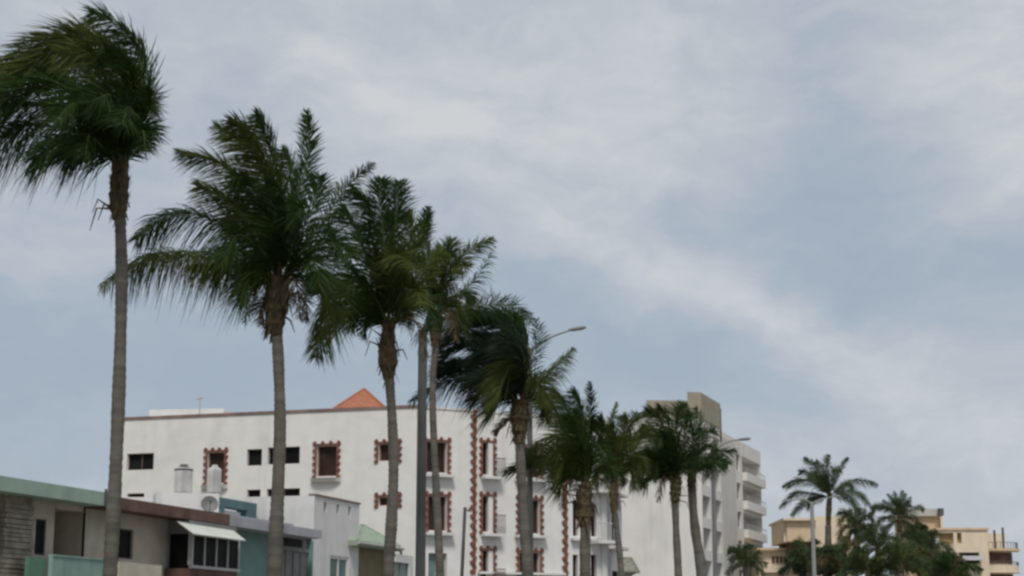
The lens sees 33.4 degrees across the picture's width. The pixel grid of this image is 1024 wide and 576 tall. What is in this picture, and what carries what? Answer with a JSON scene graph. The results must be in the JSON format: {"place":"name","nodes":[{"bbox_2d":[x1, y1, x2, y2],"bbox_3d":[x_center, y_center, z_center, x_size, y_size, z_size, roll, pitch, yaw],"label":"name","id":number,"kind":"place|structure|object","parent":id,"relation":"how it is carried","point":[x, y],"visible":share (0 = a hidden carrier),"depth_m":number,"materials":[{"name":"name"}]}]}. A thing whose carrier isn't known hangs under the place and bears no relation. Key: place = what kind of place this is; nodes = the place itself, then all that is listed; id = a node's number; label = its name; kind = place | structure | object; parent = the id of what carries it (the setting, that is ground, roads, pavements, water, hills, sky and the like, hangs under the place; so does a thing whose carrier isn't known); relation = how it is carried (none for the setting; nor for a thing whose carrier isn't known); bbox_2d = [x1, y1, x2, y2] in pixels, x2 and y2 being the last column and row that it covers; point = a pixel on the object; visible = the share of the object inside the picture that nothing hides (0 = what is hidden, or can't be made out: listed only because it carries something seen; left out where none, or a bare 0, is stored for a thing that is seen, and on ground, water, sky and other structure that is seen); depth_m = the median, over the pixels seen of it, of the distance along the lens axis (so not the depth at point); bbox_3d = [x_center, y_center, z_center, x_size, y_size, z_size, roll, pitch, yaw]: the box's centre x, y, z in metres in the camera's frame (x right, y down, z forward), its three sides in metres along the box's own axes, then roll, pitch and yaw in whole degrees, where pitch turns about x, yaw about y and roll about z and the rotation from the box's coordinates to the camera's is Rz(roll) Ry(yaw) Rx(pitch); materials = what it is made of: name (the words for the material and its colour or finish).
{"place":"outdoors","nodes":[
{"label":"outdoors","id":0,"kind":"place"},
{"bbox_2d":[83,492,245,575],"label":"house","id":1,"kind":"structure","parent":0,"point":[171,534],"depth_m":57.26,"materials":[{"name":"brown paint"}]},
{"bbox_2d":[118,529,135,562],"bbox_3d":[-12.406,8.329,54.880,0.579,1.148,1.192,0,-12,0],"label":"window","id":2,"kind":"structure","parent":1,"relation":"in","point":[125,539],"depth_m":55.09,"materials":[{"name":"black glass"}]},
{"bbox_2d":[174,464,192,492],"bbox_3d":[-12.333,7.167,64.073,0.717,1.079,0.717,0,-12,0],"label":"water tank","id":3,"kind":"object","parent":1,"relation":"on","point":[183,478],"visible":0.96,"depth_m":63.79,"materials":[{"name":"plastic"}]},
{"bbox_2d":[164,520,240,575],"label":"bay window","id":4,"kind":"structure","parent":1,"relation":"in","point":[185,548],"depth_m":57.88,"materials":[{"name":"metal"}]},
{"bbox_2d":[201,496,217,511],"bbox_3d":[-10.697,7.746,60.638,0.538,0.741,0.515,-9,-15,38],"label":"satellite dish","id":5,"kind":"object","parent":1,"relation":"on","point":[209,503],"visible":0.9,"depth_m":60.75,"materials":[{"name":"metal"}]},
{"bbox_2d":[207,465,221,493],"bbox_3d":[-11.174,7.177,64.071,0.532,1.059,0.532,0,-12,0],"label":"water tank","id":6,"kind":"object","parent":1,"relation":"on","point":[214,474],"visible":0.99,"depth_m":63.86,"materials":[{"name":"plastic"}]},
{"bbox_2d":[225,494,360,575],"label":"house","id":7,"kind":"structure","parent":0,"point":[335,520],"depth_m":70.87,"materials":[{"name":"white paint"}]},
{"bbox_2d":[330,555,347,575],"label":"window","id":8,"kind":"structure","parent":7,"relation":"in","point":[338,565],"depth_m":72.03,"materials":[{"name":"glass"}]},
{"bbox_2d":[0,0,1023,575],"label":"sky","id":9,"kind":"structure","parent":0,"point":[804,218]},
{"bbox_2d":[792,549,806,575],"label":"garden tree","id":10,"kind":"object","parent":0,"point":[803,573],"visible":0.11,"depth_m":106.22,"materials":[{"name":"green plant"}]},
{"bbox_2d":[803,542,842,575],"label":"garden tree","id":11,"kind":"object","parent":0,"point":[823,572],"visible":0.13,"depth_m":102.55,"materials":[{"name":"green plant"}]},
{"bbox_2d":[902,542,936,574],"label":"garden tree","id":12,"kind":"object","parent":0,"point":[915,548],"visible":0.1,"depth_m":114.40,"materials":[{"name":"green plant"}]},
{"label":"ground","id":13,"kind":"structure","parent":0,"visible":0},
{"bbox_2d":[0,476,106,575],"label":"house","id":14,"kind":"structure","parent":13,"relation":"on","point":[42,528],"depth_m":49.77,"materials":[{"name":"green paint"}]},
{"bbox_2d":[34,519,45,554],"bbox_3d":[-13.912,7.325,50.182,0.218,1.050,0.560,0,-12,0],"label":"window","id":15,"kind":"structure","parent":14,"relation":"in","point":[40,523],"depth_m":50.26,"materials":[{"name":"black glass"}]},
{"bbox_2d":[217,497,321,575],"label":"house","id":16,"kind":"structure","parent":13,"relation":"on","point":[297,555],"depth_m":66.66,"materials":[{"name":"teal paint"}]},
{"bbox_2d":[266,535,308,575],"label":"door","id":17,"kind":"structure","parent":16,"relation":"in","point":[294,557],"depth_m":67.98,"materials":[{"name":"grey metal"}]},
{"bbox_2d":[121,388,628,575],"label":"apartment building","id":18,"kind":"structure","parent":13,"relation":"on","point":[340,450],"depth_m":86.99,"materials":[{"name":"white paint"}]},
{"bbox_2d":[129,494,143,496],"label":"window","id":19,"kind":"structure","parent":18,"relation":"in","point":[130,495],"depth_m":89.58,"materials":[{"name":"black glass"}]},
{"bbox_2d":[128,453,153,469],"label":"window","id":20,"kind":"structure","parent":18,"relation":"in","point":[136,461],"depth_m":89.86,"materials":[{"name":"black glass"}]},
{"bbox_2d":[201,447,227,488],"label":"window","id":21,"kind":"structure","parent":18,"relation":"in","point":[219,459],"depth_m":88.38,"materials":[{"name":"brick"}]},
{"bbox_2d":[249,490,259,496],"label":"window","id":22,"kind":"structure","parent":18,"relation":"in","point":[252,493],"depth_m":87.56,"materials":[{"name":"black glass"}]},
{"bbox_2d":[248,449,261,465],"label":"window","id":23,"kind":"structure","parent":18,"relation":"in","point":[255,456],"depth_m":87.95,"materials":[{"name":"black glass"}]},
{"bbox_2d":[268,488,299,495],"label":"window","id":24,"kind":"structure","parent":18,"relation":"in","point":[288,492],"depth_m":86.97,"materials":[{"name":"black glass"}]},
{"bbox_2d":[269,447,299,463],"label":"window","id":25,"kind":"structure","parent":18,"relation":"in","point":[292,454],"depth_m":87.37,"materials":[{"name":"black glass"}]},
{"bbox_2d":[310,440,340,482],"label":"window","id":26,"kind":"structure","parent":18,"relation":"in","point":[328,455],"depth_m":86.61,"materials":[{"name":"wood"}]},
{"bbox_2d":[374,438,401,462],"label":"window","id":27,"kind":"structure","parent":18,"relation":"in","point":[384,455],"depth_m":85.74,"materials":[{"name":"brick"}]},
{"bbox_2d":[374,492,401,507],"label":"window","id":28,"kind":"structure","parent":18,"relation":"in","point":[383,501],"depth_m":85.16,"materials":[{"name":"brick"}]},
{"bbox_2d":[428,553,444,575],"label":"window","id":29,"kind":"structure","parent":18,"relation":"in","point":[431,556],"depth_m":84.70,"materials":[{"name":"glass"}]},
{"bbox_2d":[426,437,455,477],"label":"window","id":30,"kind":"structure","parent":18,"relation":"in","point":[441,446],"depth_m":85.81,"materials":[{"name":"black glass"}]},
{"bbox_2d":[426,490,455,535],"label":"window","id":31,"kind":"structure","parent":18,"relation":"in","point":[429,501],"depth_m":85.18,"materials":[{"name":"black glass"}]},
{"bbox_2d":[479,437,505,479],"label":"window","id":32,"kind":"structure","parent":18,"relation":"in","point":[483,445],"depth_m":86.86,"materials":[{"name":"brown glass"}]},
{"bbox_2d":[479,491,505,536],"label":"window","id":33,"kind":"structure","parent":18,"relation":"in","point":[483,496],"depth_m":86.29,"materials":[{"name":"brown glass"}]},
{"bbox_2d":[479,545,505,575],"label":"window","id":34,"kind":"structure","parent":18,"relation":"in","point":[483,553],"depth_m":86.00,"materials":[{"name":"brown glass"}]},
{"bbox_2d":[515,547,543,575],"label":"window","id":35,"kind":"structure","parent":18,"relation":"in","point":[535,564],"depth_m":87.33,"materials":[{"name":"brick"}]},
{"bbox_2d":[514,442,546,482],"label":"window","id":36,"kind":"structure","parent":18,"relation":"in","point":[534,480],"depth_m":88.21,"materials":[{"name":"ceramic"}]},
{"bbox_2d":[514,494,548,538],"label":"window","id":37,"kind":"structure","parent":18,"relation":"in","point":[535,507],"depth_m":87.86,"materials":[{"name":"brick"}]},
{"bbox_2d":[573,555,575,575],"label":"window","id":38,"kind":"structure","parent":18,"relation":"in","point":[574,556],"depth_m":88.64,"materials":[{"name":"grey glass"}]},
{"bbox_2d":[570,502,579,540],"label":"window","id":39,"kind":"structure","parent":18,"relation":"in","point":[574,520],"depth_m":89.02,"materials":[{"name":"white glass"}]},
{"bbox_2d":[591,555,594,575],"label":"window","id":40,"kind":"structure","parent":18,"relation":"in","point":[592,556],"depth_m":89.16,"materials":[{"name":"grey glass"}]},
{"bbox_2d":[590,507,600,540],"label":"window","id":41,"kind":"structure","parent":18,"relation":"in","point":[593,519],"depth_m":89.56,"materials":[{"name":"white glass"}]},
{"bbox_2d":[609,517,628,550],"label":"window","id":42,"kind":"structure","parent":18,"relation":"in","point":[613,535],"depth_m":91.68,"materials":[{"name":"white glass"}]},
{"bbox_2d":[618,493,627,497],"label":"window","id":43,"kind":"structure","parent":18,"relation":"in","point":[623,495],"depth_m":92.07,"materials":[{"name":"white glass"}]},
{"bbox_2d":[348,524,413,575],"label":"house","id":44,"kind":"structure","parent":13,"relation":"on","point":[368,541],"depth_m":76.00,"materials":[{"name":"green concrete"}]},
{"bbox_2d":[394,562,407,575],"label":"window","id":45,"kind":"structure","parent":44,"relation":"in","point":[400,569],"depth_m":77.86,"materials":[{"name":"grey glass"}]},
{"bbox_2d":[620,392,767,575],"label":"tower block","id":46,"kind":"structure","parent":13,"relation":"on","point":[647,530],"depth_m":151.33,"materials":[{"name":"paint"}]},
{"bbox_2d":[742,463,747,471],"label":"balcony window","id":47,"kind":"structure","parent":46,"relation":"in","point":[744,466],"depth_m":174.78,"materials":[{"name":"grey glass"}]},
{"bbox_2d":[743,517,748,528],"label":"balcony window","id":48,"kind":"structure","parent":46,"relation":"in","point":[746,521],"depth_m":173.76,"materials":[{"name":"grey glass"}]},
{"bbox_2d":[743,490,748,500],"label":"balcony window","id":49,"kind":"structure","parent":46,"relation":"in","point":[745,494],"depth_m":174.31,"materials":[{"name":"grey glass"}]},
{"bbox_2d":[922,548,983,575],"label":"palm tree","id":50,"kind":"object","parent":13,"relation":"on","point":[952,568],"visible":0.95,"depth_m":102.39,"materials":[{"name":"green plant"}]},
{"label":"pavement","id":51,"kind":"structure","parent":0,"visible":0},
{"bbox_2d":[623,557,639,575],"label":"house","id":52,"kind":"structure","parent":51,"relation":"on","point":[631,568],"depth_m":109.62,"materials":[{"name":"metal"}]},
{"label":"road","id":53,"kind":"structure","parent":0,"visible":0},
{"bbox_2d":[0,0,173,575],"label":"palm tree","id":54,"kind":"object","parent":53,"relation":"on","point":[110,110],"visible":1,"depth_m":27.52,"materials":[{"name":"green plant"}]},
{"bbox_2d":[98,105,375,575],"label":"palm tree","id":55,"kind":"object","parent":53,"relation":"on","point":[272,225],"visible":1,"depth_m":31.47,"materials":[{"name":"green plant"}]},
{"bbox_2d":[297,174,454,575],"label":"palm tree","id":56,"kind":"object","parent":53,"relation":"on","point":[397,297],"visible":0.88,"depth_m":34.38,"materials":[{"name":"green plant"}]},
{"bbox_2d":[415,322,435,575],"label":"utility pole","id":57,"kind":"object","parent":53,"relation":"on","point":[420,558],"visible":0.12,"depth_m":36.90,"materials":[{"name":"grey metal"}]},
{"bbox_2d":[396,211,534,575],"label":"palm tree","id":58,"kind":"object","parent":53,"relation":"on","point":[457,266],"visible":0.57,"depth_m":43.60,"materials":[{"name":"green plant"}]},
{"bbox_2d":[407,303,578,575],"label":"palm tree","id":59,"kind":"object","parent":53,"relation":"on","point":[494,367],"visible":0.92,"depth_m":45.04,"materials":[{"name":"green plant"}]},
{"bbox_2d":[527,326,585,569],"bbox_3d":[1.218,6.127,47.404,1.783,10.343,0.304,3,-12,-13],"label":"street lamp","id":60,"kind":"object","parent":53,"relation":"on","point":[530,483],"visible":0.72,"depth_m":47.36,"materials":[{"name":"metal"}]},
{"bbox_2d":[501,380,626,575],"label":"palm tree","id":61,"kind":"object","parent":53,"relation":"on","point":[567,455],"visible":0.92,"depth_m":46.74,"materials":[{"name":"green plant"}]},
{"bbox_2d":[590,402,654,575],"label":"palm tree","id":62,"kind":"object","parent":53,"relation":"on","point":[625,446],"visible":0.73,"depth_m":55.83,"materials":[{"name":"green plant"}]},
{"bbox_2d":[626,400,706,575],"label":"palm tree","id":63,"kind":"object","parent":53,"relation":"on","point":[665,464],"visible":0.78,"depth_m":59.67,"materials":[{"name":"green plant"}]},
{"bbox_2d":[673,401,737,575],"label":"palm tree","id":64,"kind":"object","parent":53,"relation":"on","point":[710,460],"visible":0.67,"depth_m":60.59,"materials":[{"name":"green plant"}]},
{"bbox_2d":[711,437,750,575],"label":"street lamp","id":65,"kind":"object","parent":53,"relation":"on","point":[714,540],"visible":0.78,"depth_m":65.48,"materials":[{"name":"metal"}]},
{"bbox_2d":[725,543,767,575],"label":"palm tree","id":66,"kind":"object","parent":53,"relation":"on","point":[743,559],"visible":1,"depth_m":103.73,"materials":[{"name":"green plant"}]},
{"bbox_2d":[776,537,839,575],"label":"palm tree","id":67,"kind":"object","parent":53,"relation":"on","point":[794,558],"visible":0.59,"depth_m":101.76,"materials":[{"name":"green plant"}]},
{"bbox_2d":[785,495,840,575],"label":"street lamp","id":68,"kind":"object","parent":53,"relation":"on","point":[813,551],"visible":1,"depth_m":91.19,"materials":[{"name":"metal"}]},
{"bbox_2d":[779,454,877,545],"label":"palm tree","id":69,"kind":"object","parent":53,"relation":"on","point":[822,483],"visible":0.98,"depth_m":111.53,"materials":[{"name":"green plant"}]},
{"bbox_2d":[806,535,870,575],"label":"palm tree","id":70,"kind":"object","parent":53,"relation":"on","point":[827,560],"visible":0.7,"depth_m":99.62,"materials":[{"name":"green plant"}]},
{"bbox_2d":[834,506,877,575],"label":"palm tree","id":71,"kind":"object","parent":53,"relation":"on","point":[849,517],"visible":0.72,"depth_m":107.19,"materials":[{"name":"green plant"}]},
{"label":"pavement","id":72,"kind":"structure","parent":0,"visible":0},
{"bbox_2d":[833,542,897,575],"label":"palm tree","id":73,"kind":"object","parent":72,"relation":"on","point":[851,561],"visible":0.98,"depth_m":98.45,"materials":[{"name":"green plant"}]},
{"bbox_2d":[847,522,902,572],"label":"palm tree","id":74,"kind":"object","parent":72,"relation":"on","point":[869,535],"visible":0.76,"depth_m":102.01,"materials":[{"name":"green plant"}]},
{"bbox_2d":[867,490,925,575],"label":"palm tree","id":75,"kind":"object","parent":72,"relation":"on","point":[899,510],"visible":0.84,"depth_m":115.27,"materials":[{"name":"green plant"}]},
{"bbox_2d":[870,537,931,575],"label":"palm tree","id":76,"kind":"object","parent":72,"relation":"on","point":[894,551],"visible":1,"depth_m":97.86,"materials":[{"name":"green plant"}]},
{"bbox_2d":[902,522,932,574],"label":"garden tree","id":77,"kind":"object","parent":72,"relation":"on","point":[921,527],"visible":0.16,"depth_m":116.91,"materials":[{"name":"green plant"}]},
{"bbox_2d":[900,526,954,571],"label":"palm tree","id":78,"kind":"object","parent":72,"relation":"on","point":[923,539],"visible":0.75,"depth_m":105.94,"materials":[{"name":"green plant"}]},
{"bbox_2d":[927,550,959,575],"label":"garden tree","id":79,"kind":"object","parent":72,"relation":"on","point":[934,555],"visible":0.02,"depth_m":112.59,"materials":[{"name":"green plant"}]},
{"bbox_2d":[888,508,1019,575],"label":"yellow house","id":80,"kind":"structure","parent":72,"relation":"on","point":[990,554],"depth_m":164.86,"materials":[{"name":"paint"}]},
{"bbox_2d":[959,553,979,562],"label":"window","id":81,"kind":"structure","parent":80,"relation":"in","point":[964,554],"depth_m":164.15,"materials":[{"name":"grey glass"}]},
{"bbox_2d":[989,553,1012,563],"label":"window","id":82,"kind":"structure","parent":80,"relation":"in","point":[993,557],"depth_m":165.44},
{"bbox_2d":[990,574,1012,575],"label":"window","id":83,"kind":"structure","parent":80,"relation":"in","point":[995,574],"depth_m":165.04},
{"label":"road","id":84,"kind":"structure","parent":0,"visible":0},
{"bbox_2d":[460,507,470,575],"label":"utility pole","id":85,"kind":"object","parent":84,"relation":"on","point":[463,542],"visible":1,"depth_m":69.30,"materials":[{"name":"metal"}]},
{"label":"palm verge","id":86,"kind":"structure","parent":0,"visible":0},
{"bbox_2d":[745,516,851,575],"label":"yellow house","id":87,"kind":"structure","parent":86,"relation":"on","point":[785,532],"depth_m":159.63,"materials":[{"name":"paint"}]},
{"bbox_2d":[772,556,785,562],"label":"window","id":88,"kind":"structure","parent":87,"relation":"in","point":[773,557],"depth_m":160.11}
]}

